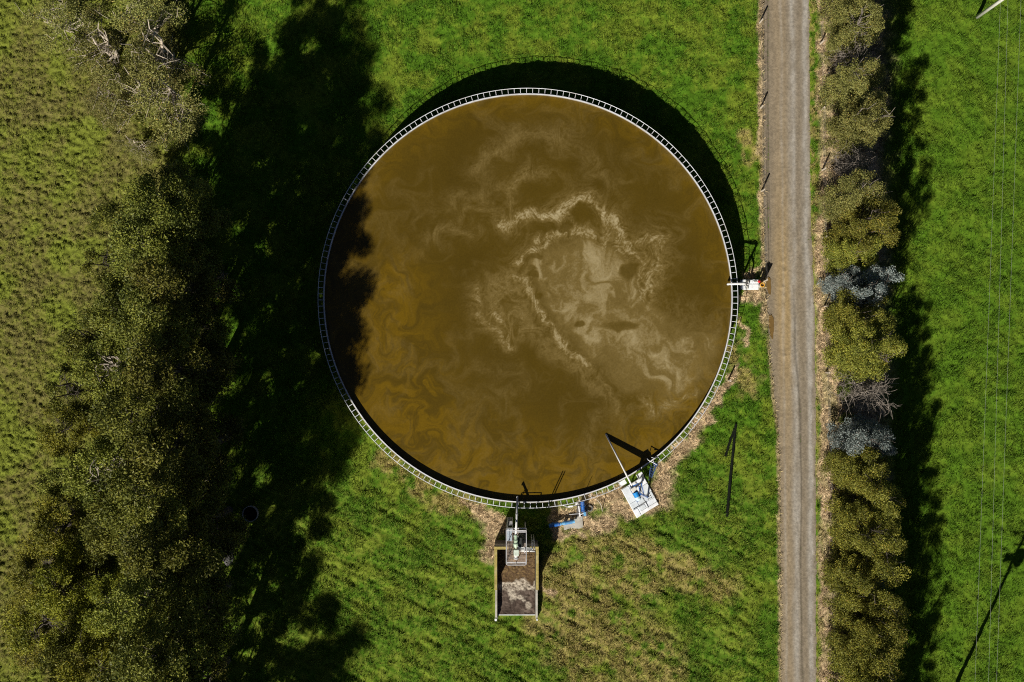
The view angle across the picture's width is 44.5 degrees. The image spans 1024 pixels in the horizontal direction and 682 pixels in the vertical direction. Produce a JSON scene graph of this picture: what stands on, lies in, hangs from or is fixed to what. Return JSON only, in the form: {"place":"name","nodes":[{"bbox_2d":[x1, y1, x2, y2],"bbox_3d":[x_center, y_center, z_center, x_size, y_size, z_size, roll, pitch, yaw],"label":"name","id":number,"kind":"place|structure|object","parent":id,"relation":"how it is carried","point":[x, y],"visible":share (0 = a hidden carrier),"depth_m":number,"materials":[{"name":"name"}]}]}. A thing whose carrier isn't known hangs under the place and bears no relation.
{"place":"outdoors","nodes":[
{"label":"outdoors","id":0,"kind":"place"},
{"bbox_2d":[0,0,1023,681],"bbox_3d":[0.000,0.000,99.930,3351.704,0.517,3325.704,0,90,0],"label":"ground","id":1,"kind":"structure","parent":0,"point":[922,204],"depth_m":99.93,"materials":[{"name":"green plant"}]},
{"bbox_2d":[1,606,63,675],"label":"gum tree","id":2,"kind":"object","parent":1,"relation":"on","point":[23,660],"visible":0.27,"depth_m":92.63,"materials":[{"name":"green plant"}]},
{"bbox_2d":[3,564,77,621],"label":"gum tree","id":3,"kind":"object","parent":1,"relation":"on","point":[20,603],"visible":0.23,"depth_m":93.08,"materials":[{"name":"green plant"}]},
{"bbox_2d":[4,528,96,605],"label":"gum tree","id":4,"kind":"object","parent":1,"relation":"on","point":[21,579],"visible":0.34,"depth_m":89.68,"materials":[{"name":"green plant"}]},
{"bbox_2d":[0,586,101,657],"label":"gum tree","id":5,"kind":"object","parent":1,"relation":"on","point":[20,629],"visible":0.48,"depth_m":90.05,"materials":[{"name":"green plant"}]},
{"bbox_2d":[15,0,99,55],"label":"gum tree","id":6,"kind":"object","parent":1,"relation":"on","point":[59,25],"visible":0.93,"depth_m":95.50,"materials":[{"name":"green plant"}]},
{"bbox_2d":[14,479,106,563],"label":"gum tree","id":7,"kind":"object","parent":1,"relation":"on","point":[45,534],"visible":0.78,"depth_m":90.86,"materials":[{"name":"green plant"}]},
{"bbox_2d":[29,637,105,681],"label":"gum tree","id":8,"kind":"object","parent":1,"relation":"on","point":[80,663],"visible":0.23,"depth_m":91.31,"materials":[{"name":"green plant"}]},
{"bbox_2d":[34,446,108,514],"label":"gum tree","id":9,"kind":"object","parent":1,"relation":"on","point":[47,487],"visible":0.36,"depth_m":90.19,"materials":[{"name":"green plant"}]},
{"bbox_2d":[35,402,111,460],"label":"gum tree","id":10,"kind":"object","parent":1,"relation":"on","point":[77,426],"visible":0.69,"depth_m":91.17,"materials":[{"name":"green plant"}]},
{"bbox_2d":[29,538,119,617],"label":"gum tree","id":11,"kind":"object","parent":1,"relation":"on","point":[73,596],"visible":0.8,"depth_m":89.76,"materials":[{"name":"green plant"}]},
{"bbox_2d":[42,362,110,417],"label":"gum tree","id":12,"kind":"object","parent":1,"relation":"on","point":[73,389],"visible":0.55,"depth_m":92.42,"materials":[{"name":"green plant"}]},
{"bbox_2d":[38,600,121,676],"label":"gum tree","id":13,"kind":"object","parent":1,"relation":"on","point":[48,658],"visible":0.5,"depth_m":88.42,"materials":[{"name":"green plant"}]},
{"bbox_2d":[51,630,121,681],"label":"gum tree","id":14,"kind":"object","parent":1,"relation":"on","point":[103,650],"visible":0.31,"depth_m":89.26,"materials":[{"name":"green plant"}]},
{"bbox_2d":[56,0,125,86],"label":"gum tree","id":15,"kind":"object","parent":1,"relation":"on","point":[112,46],"visible":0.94,"depth_m":95.69,"materials":[{"name":"green plant"}]},
{"bbox_2d":[56,326,126,370],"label":"gum tree","id":16,"kind":"object","parent":1,"relation":"on","point":[70,336],"visible":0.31,"depth_m":90.66,"materials":[{"name":"green plant"}]},
{"bbox_2d":[80,240,122,289],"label":"gum tree","id":17,"kind":"object","parent":1,"relation":"on","point":[88,268],"visible":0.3,"depth_m":91.59,"materials":[{"name":"green plant"}]},
{"bbox_2d":[59,429,145,505],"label":"gum tree","id":18,"kind":"object","parent":1,"relation":"on","point":[75,480],"visible":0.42,"depth_m":85.46,"materials":[{"name":"green plant"}]},
{"bbox_2d":[72,281,137,354],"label":"gum tree","id":19,"kind":"object","parent":1,"relation":"on","point":[106,306],"visible":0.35,"depth_m":87.14,"materials":[{"name":"green plant"}]},
{"bbox_2d":[81,73,132,130],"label":"gum tree","id":20,"kind":"object","parent":1,"relation":"on","point":[93,96],"visible":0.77,"depth_m":96.61,"materials":[{"name":"green plant"}]},
{"bbox_2d":[69,333,146,401],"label":"gum tree","id":21,"kind":"object","parent":1,"relation":"on","point":[109,363],"visible":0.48,"depth_m":87.53,"materials":[{"name":"green plant"}]},
{"bbox_2d":[77,485,148,569],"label":"gum tree","id":22,"kind":"object","parent":1,"relation":"on","point":[102,540],"visible":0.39,"depth_m":84.83,"materials":[{"name":"green plant"}]},
{"bbox_2d":[102,271,127,297],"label":"gum tree","id":23,"kind":"object","parent":1,"relation":"on","point":[115,281],"visible":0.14,"depth_m":88.55,"materials":[{"name":"green plant"}]},
{"bbox_2d":[89,197,149,231],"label":"gum tree","id":24,"kind":"object","parent":1,"relation":"on","point":[108,212],"visible":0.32,"depth_m":89.28,"materials":[{"name":"green plant"}]},
{"bbox_2d":[76,557,171,638],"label":"gum tree","id":25,"kind":"object","parent":1,"relation":"on","point":[100,591],"visible":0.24,"depth_m":86.52,"materials":[{"name":"green plant"}]},
{"bbox_2d":[91,64,174,133],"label":"gum tree","id":26,"kind":"object","parent":1,"relation":"on","point":[114,82],"visible":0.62,"depth_m":95.33,"materials":[{"name":"green plant"}]},
{"bbox_2d":[112,134,160,164],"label":"gum tree","id":27,"kind":"object","parent":1,"relation":"on","point":[135,147],"visible":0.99,"depth_m":97.83,"materials":[{"name":"green plant"}]},
{"bbox_2d":[110,188,166,245],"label":"gum tree","id":28,"kind":"object","parent":1,"relation":"on","point":[126,216],"visible":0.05,"depth_m":87.58,"materials":[{"name":"green plant"}]},
{"bbox_2d":[95,0,190,60],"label":"gum tree","id":29,"kind":"object","parent":1,"relation":"on","point":[151,8],"visible":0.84,"depth_m":94.46,"materials":[{"name":"green plant"}]},
{"bbox_2d":[109,233,188,294],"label":"gum tree","id":30,"kind":"object","parent":1,"relation":"on","point":[127,268],"visible":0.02,"depth_m":86.98,"materials":[{"name":"green plant"}]},
{"bbox_2d":[89,522,215,636],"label":"gum tree","id":31,"kind":"object","parent":1,"relation":"on","point":[126,596],"visible":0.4,"depth_m":78.80,"materials":[{"name":"green plant"}]},
{"bbox_2d":[85,366,226,458],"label":"gum tree","id":32,"kind":"object","parent":1,"relation":"on","point":[120,409],"visible":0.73,"depth_m":80.77,"materials":[{"name":"green plant"}]},
{"bbox_2d":[89,617,231,681],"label":"gum tree","id":33,"kind":"object","parent":1,"relation":"on","point":[105,677],"visible":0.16,"depth_m":82.45,"materials":[{"name":"green plant"}]},
{"bbox_2d":[92,456,233,550],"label":"gum tree","id":34,"kind":"object","parent":1,"relation":"on","point":[130,504],"visible":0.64,"depth_m":79.75,"materials":[{"name":"green plant"}]},
{"bbox_2d":[116,6,210,100],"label":"gum tree","id":35,"kind":"object","parent":1,"relation":"on","point":[165,46],"visible":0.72,"depth_m":94.76,"materials":[{"name":"green plant"}]},
{"bbox_2d":[107,207,223,282],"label":"gum tree","id":36,"kind":"object","parent":1,"relation":"on","point":[135,229],"visible":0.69,"depth_m":82.93,"materials":[{"name":"green plant"}]},
{"bbox_2d":[103,276,233,367],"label":"gum tree","id":37,"kind":"object","parent":1,"relation":"on","point":[136,310],"visible":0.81,"depth_m":82.58,"materials":[{"name":"green plant"}]},
{"bbox_2d":[127,59,210,151],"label":"gum tree","id":38,"kind":"object","parent":1,"relation":"on","point":[180,134],"visible":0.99,"depth_m":94.00,"materials":[{"name":"green plant"}]},
{"bbox_2d":[106,561,244,681],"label":"gum tree","id":39,"kind":"object","parent":1,"relation":"on","point":[154,629],"visible":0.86,"depth_m":81.30,"materials":[{"name":"green plant"}]},
{"bbox_2d":[119,159,234,259],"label":"gum tree","id":40,"kind":"object","parent":1,"relation":"on","point":[183,200],"visible":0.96,"depth_m":84.15,"materials":[{"name":"green plant"}]},
{"bbox_2d":[117,403,246,501],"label":"gum tree","id":41,"kind":"object","parent":1,"relation":"on","point":[188,446],"visible":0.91,"depth_m":82.95,"materials":[{"name":"green plant"}]},
{"bbox_2d":[119,319,244,406],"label":"gum tree","id":42,"kind":"object","parent":1,"relation":"on","point":[150,364],"visible":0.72,"depth_m":82.35,"materials":[{"name":"green plant"}]},
{"bbox_2d":[124,245,243,324],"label":"gum tree","id":43,"kind":"object","parent":1,"relation":"on","point":[165,284],"visible":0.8,"depth_m":84.25,"materials":[{"name":"green plant"}]},
{"bbox_2d":[118,489,250,588],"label":"gum tree","id":44,"kind":"object","parent":1,"relation":"on","point":[189,561],"visible":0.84,"depth_m":81.48,"materials":[{"name":"green plant"}]},
{"bbox_2d":[187,651,230,681],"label":"gum tree","id":45,"kind":"object","parent":1,"relation":"on","point":[217,670],"visible":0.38,"depth_m":90.84,"materials":[{"name":"green plant"}]},
{"bbox_2d":[223,552,232,565],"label":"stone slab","id":46,"kind":"structure","parent":1,"relation":"on","point":[227,564],"depth_m":99.76,"materials":[{"name":"grey stone"}]},
{"bbox_2d":[242,505,258,521],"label":"well ring","id":47,"kind":"object","parent":1,"relation":"on","point":[250,513],"visible":0.91,"depth_m":99.58,"materials":[{"name":"concrete"}]},
{"bbox_2d":[494,540,538,620],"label":"manure bunker","id":48,"kind":"object","parent":1,"relation":"on","point":[500,544],"visible":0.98,"depth_m":97.45,"materials":[{"name":"concrete"}]},
{"bbox_2d":[497,549,534,613],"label":"manure heap","id":49,"kind":"object","parent":48,"relation":"on","point":[516,589],"visible":0.85,"depth_m":99.89,"materials":[{"name":"brown soil"}]},
{"bbox_2d":[506,517,526,564],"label":"separator platform","id":50,"kind":"structure","parent":1,"relation":"on","point":[509,537],"depth_m":96.23,"materials":[{"name":"metal"}]},
{"bbox_2d":[515,496,517,534],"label":"feed pipe","id":51,"kind":"object","parent":50,"relation":"attached to","point":[516,515],"visible":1,"depth_m":95.97,"materials":[{"name":"metal"}]},
{"bbox_2d":[513,535,521,559],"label":"screw separator","id":52,"kind":"object","parent":50,"relation":"on","point":[517,542],"visible":1,"depth_m":95.32,"materials":[{"name":"white paint"}]},
{"bbox_2d":[517,547,534,552],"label":"discharge chute","id":53,"kind":"object","parent":52,"relation":"attached to","point":[523,549],"visible":1,"depth_m":95.67,"materials":[{"name":"metal"}]},
{"bbox_2d":[318,88,737,507],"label":"slurry tank","id":54,"kind":"object","parent":1,"relation":"on","point":[605,109],"visible":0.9,"depth_m":97.14,"materials":[{"name":"metal"}]},
{"bbox_2d":[325,95,730,500],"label":"slurry","id":55,"kind":"object","parent":54,"relation":"in","point":[527,297],"visible":1,"depth_m":97.52,"materials":[{"name":"brown liquid"}]},
{"bbox_2d":[647,457,657,480],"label":"access ladder","id":56,"kind":"object","parent":54,"relation":"attached to","point":[655,464],"visible":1,"depth_m":97.27,"materials":[{"name":"blue metal"}]},
{"bbox_2d":[531,534,534,549],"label":"vent pipes","id":57,"kind":"object","parent":1,"relation":"on","point":[532,542],"visible":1,"depth_m":96.11,"materials":[{"name":"metal"}]},
{"bbox_2d":[564,516,582,529],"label":"concrete pad","id":58,"kind":"object","parent":1,"relation":"on","point":[578,524],"visible":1,"depth_m":99.78,"materials":[{"name":"grey concrete"}]},
{"bbox_2d":[549,519,574,527],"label":"blue motor","id":59,"kind":"object","parent":58,"relation":"on","point":[564,522],"visible":1,"depth_m":99.32,"materials":[{"name":"paint"}]},
{"bbox_2d":[563,501,587,516],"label":"blue pump","id":60,"kind":"object","parent":1,"relation":"on","point":[582,511],"visible":0.94,"depth_m":99.21,"materials":[{"name":"paint"}]},
{"bbox_2d":[586,504,592,511],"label":"old tyre","id":61,"kind":"object","parent":1,"relation":"on","point":[587,506],"visible":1,"depth_m":99.70,"materials":[{"name":"grey rubber"}]},
{"bbox_2d":[368,0,898,681],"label":"dry litter","id":62,"kind":"object","parent":1,"relation":"on","point":[710,408],"visible":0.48,"depth_m":99.87,"materials":[{"name":"beige plant"}]},
{"bbox_2d":[619,472,658,517],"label":"mixer platform","id":63,"kind":"structure","parent":1,"relation":"on","point":[642,506],"depth_m":99.69,"materials":[{"name":"concrete"}]},
{"bbox_2d":[605,434,647,501],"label":"slurry mixer","id":64,"kind":"object","parent":63,"relation":"on","point":[637,494],"visible":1,"depth_m":96.05,"materials":[{"name":"blue paint"}]},
{"bbox_2d":[724,429,734,456],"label":"fallen timber","id":65,"kind":"object","parent":1,"relation":"on","point":[728,445],"visible":1,"depth_m":99.75,"materials":[{"name":"brown wood"}]},
{"bbox_2d":[725,424,736,516],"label":"fallen timber","id":66,"kind":"object","parent":1,"relation":"on","point":[730,475],"visible":1,"depth_m":99.75,"materials":[{"name":"wood"}]},
{"bbox_2d":[739,280,758,289],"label":"filling bay","id":67,"kind":"object","parent":1,"relation":"on","point":[752,285],"visible":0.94,"depth_m":99.35,"materials":[{"name":"concrete"}]},
{"bbox_2d":[726,279,749,288],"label":"filling pipe","id":68,"kind":"object","parent":67,"relation":"attached to","point":[741,283],"visible":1,"depth_m":96.80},
{"bbox_2d":[759,18,767,281],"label":"wire fence","id":69,"kind":"object","parent":1,"relation":"on","point":[761,20],"visible":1,"depth_m":99.30,"materials":[{"name":"grey metal"}]},
{"bbox_2d":[819,17,834,629],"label":"wire fence","id":70,"kind":"object","parent":1,"relation":"on","point":[820,43],"visible":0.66,"depth_m":99.30,"materials":[{"name":"grey metal"}]},
{"bbox_2d":[824,674,856,681],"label":"golden bush","id":71,"kind":"object","parent":1,"relation":"on","point":[833,679],"visible":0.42,"depth_m":98.47,"materials":[{"name":"green plant"}]},
{"bbox_2d":[816,0,867,20],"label":"olive bush","id":72,"kind":"object","parent":1,"relation":"on","point":[834,3],"visible":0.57,"depth_m":97.42,"materials":[{"name":"green plant"}]},
{"bbox_2d":[816,265,869,306],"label":"silver bush","id":73,"kind":"object","parent":1,"relation":"on","point":[835,282],"visible":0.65,"depth_m":95.34,"materials":[{"name":"grey plant"}]},
{"bbox_2d":[837,412,854,430],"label":"green bush","id":74,"kind":"object","parent":1,"relation":"on","point":[843,418],"visible":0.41,"depth_m":97.19,"materials":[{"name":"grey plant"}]},
{"bbox_2d":[819,23,876,74],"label":"bare bush","id":75,"kind":"object","parent":1,"relation":"on","point":[842,58],"visible":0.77,"depth_m":95.79,"materials":[{"name":"plant"}]},
{"bbox_2d":[836,377,862,400],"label":"green bush","id":76,"kind":"object","parent":1,"relation":"on","point":[840,388],"visible":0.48,"depth_m":96.92,"materials":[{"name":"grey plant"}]},
{"bbox_2d":[815,54,886,114],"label":"olive bush","id":77,"kind":"object","parent":1,"relation":"on","point":[852,81],"visible":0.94,"depth_m":93.11,"materials":[{"name":"green plant"}]},
{"bbox_2d":[827,141,875,179],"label":"bare bush","id":78,"kind":"object","parent":1,"relation":"on","point":[849,162],"visible":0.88,"depth_m":95.86,"materials":[{"name":"grey plant"}]},
{"bbox_2d":[820,226,883,276],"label":"golden bush","id":79,"kind":"object","parent":1,"relation":"on","point":[843,255],"visible":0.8,"depth_m":94.41,"materials":[{"name":"green plant"}]},
{"bbox_2d":[812,167,892,222],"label":"olive bush","id":80,"kind":"object","parent":1,"relation":"on","point":[853,191],"visible":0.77,"depth_m":92.25,"materials":[{"name":"green plant"}]},
{"bbox_2d":[822,0,884,67],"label":"olive bush","id":81,"kind":"object","parent":1,"relation":"on","point":[843,24],"visible":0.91,"depth_m":92.97,"materials":[{"name":"green plant"}]},
{"bbox_2d":[819,433,894,499],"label":"golden bush","id":82,"kind":"object","parent":1,"relation":"on","point":[865,466],"visible":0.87,"depth_m":92.75,"materials":[{"name":"green plant"}]},
{"bbox_2d":[821,87,894,157],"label":"olive bush","id":83,"kind":"object","parent":1,"relation":"on","point":[856,122],"visible":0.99,"depth_m":92.80,"materials":[{"name":"green plant"}]},
{"bbox_2d":[821,286,895,337],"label":"golden bush","id":84,"kind":"object","parent":1,"relation":"on","point":[845,311],"visible":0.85,"depth_m":92.99,"materials":[{"name":"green plant"}]},
{"bbox_2d":[821,600,899,681],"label":"golden bush","id":85,"kind":"object","parent":1,"relation":"on","point":[880,660],"visible":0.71,"depth_m":91.97,"materials":[{"name":"green plant"}]},
{"bbox_2d":[820,193,901,254],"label":"golden bush","id":86,"kind":"object","parent":1,"relation":"on","point":[860,228],"visible":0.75,"depth_m":90.85,"materials":[{"name":"green plant"}]},
{"bbox_2d":[825,414,896,458],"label":"silver bush","id":87,"kind":"object","parent":1,"relation":"on","point":[859,434],"visible":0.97,"depth_m":93.19,"materials":[{"name":"grey plant"}]},
{"bbox_2d":[825,368,898,422],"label":"bare bush","id":88,"kind":"object","parent":1,"relation":"on","point":[866,388],"visible":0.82,"depth_m":94.10,"materials":[{"name":"grey plant"}]},
{"bbox_2d":[820,315,907,382],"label":"golden bush","id":89,"kind":"object","parent":1,"relation":"on","point":[860,356],"visible":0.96,"depth_m":91.47,"materials":[{"name":"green plant"}]},
{"bbox_2d":[819,552,911,618],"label":"golden bush","id":90,"kind":"object","parent":1,"relation":"on","point":[836,573],"visible":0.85,"depth_m":92.04,"materials":[{"name":"green plant"}]},
{"bbox_2d":[823,488,908,566],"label":"golden bush","id":91,"kind":"object","parent":1,"relation":"on","point":[873,534],"visible":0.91,"depth_m":91.41,"materials":[{"name":"green plant"}]},
{"bbox_2d":[826,649,905,681],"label":"golden bush","id":92,"kind":"object","parent":1,"relation":"on","point":[859,676],"visible":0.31,"depth_m":93.70,"materials":[{"name":"green plant"}]},
{"bbox_2d":[822,580,910,659],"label":"golden bush","id":93,"kind":"object","parent":1,"relation":"on","point":[890,627],"visible":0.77,"depth_m":89.79,"materials":[{"name":"green plant"}]},
{"bbox_2d":[829,474,906,531],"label":"golden bush","id":94,"kind":"object","parent":1,"relation":"on","point":[884,494],"visible":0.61,"depth_m":90.82,"materials":[{"name":"green plant"}]},
{"bbox_2d":[831,263,904,306],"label":"silver bush","id":95,"kind":"object","parent":1,"relation":"on","point":[873,282],"visible":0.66,"depth_m":91.71,"materials":[{"name":"grey plant"}]},
{"bbox_2d":[827,523,911,588],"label":"golden bush","id":96,"kind":"object","parent":1,"relation":"on","point":[889,570],"visible":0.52,"depth_m":91.57,"materials":[{"name":"green plant"}]},
{"bbox_2d":[975,0,1003,18],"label":"power pole","id":97,"kind":"object","parent":1,"relation":"on","point":[986,10],"visible":1,"depth_m":97.42,"materials":[{"name":"grey wood"}]},
{"bbox_2d":[763,0,816,681],"bbox_3d":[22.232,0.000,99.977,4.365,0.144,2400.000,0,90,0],"label":"road","id":98,"kind":"structure","parent":0,"point":[789,264],"depth_m":99.97,"materials":[{"name":"grey gravel"}]},
{"bbox_2d":[766,277,770,294],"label":"puddle","id":99,"kind":"object","parent":98,"relation":"on","point":[768,285],"visible":0.9,"depth_m":99.95,"materials":[{"name":"brown liquid"}]},
{"bbox_2d":[769,315,773,338],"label":"puddle","id":100,"kind":"object","parent":98,"relation":"on","point":[771,323],"visible":1,"depth_m":99.95,"materials":[{"name":"brown liquid"}]},
{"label":"power pole","id":101,"kind":"object","parent":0,"visible":0},
{"bbox_2d":[975,0,1000,670],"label":"power wire","id":102,"kind":"object","parent":101,"relation":"attached to","point":[987,346],"visible":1,"depth_m":90.93,"materials":[{"name":"metal"}]},
{"bbox_2d":[988,15,1007,681],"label":"power wire","id":103,"kind":"object","parent":101,"relation":"attached to","point":[998,334],"visible":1,"depth_m":90.94,"materials":[{"name":"metal"}]},
{"bbox_2d":[996,12,1020,681],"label":"power wire","id":104,"kind":"object","parent":101,"relation":"attached to","point":[1008,346],"visible":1,"depth_m":90.93,"materials":[{"name":"metal"}]}
]}

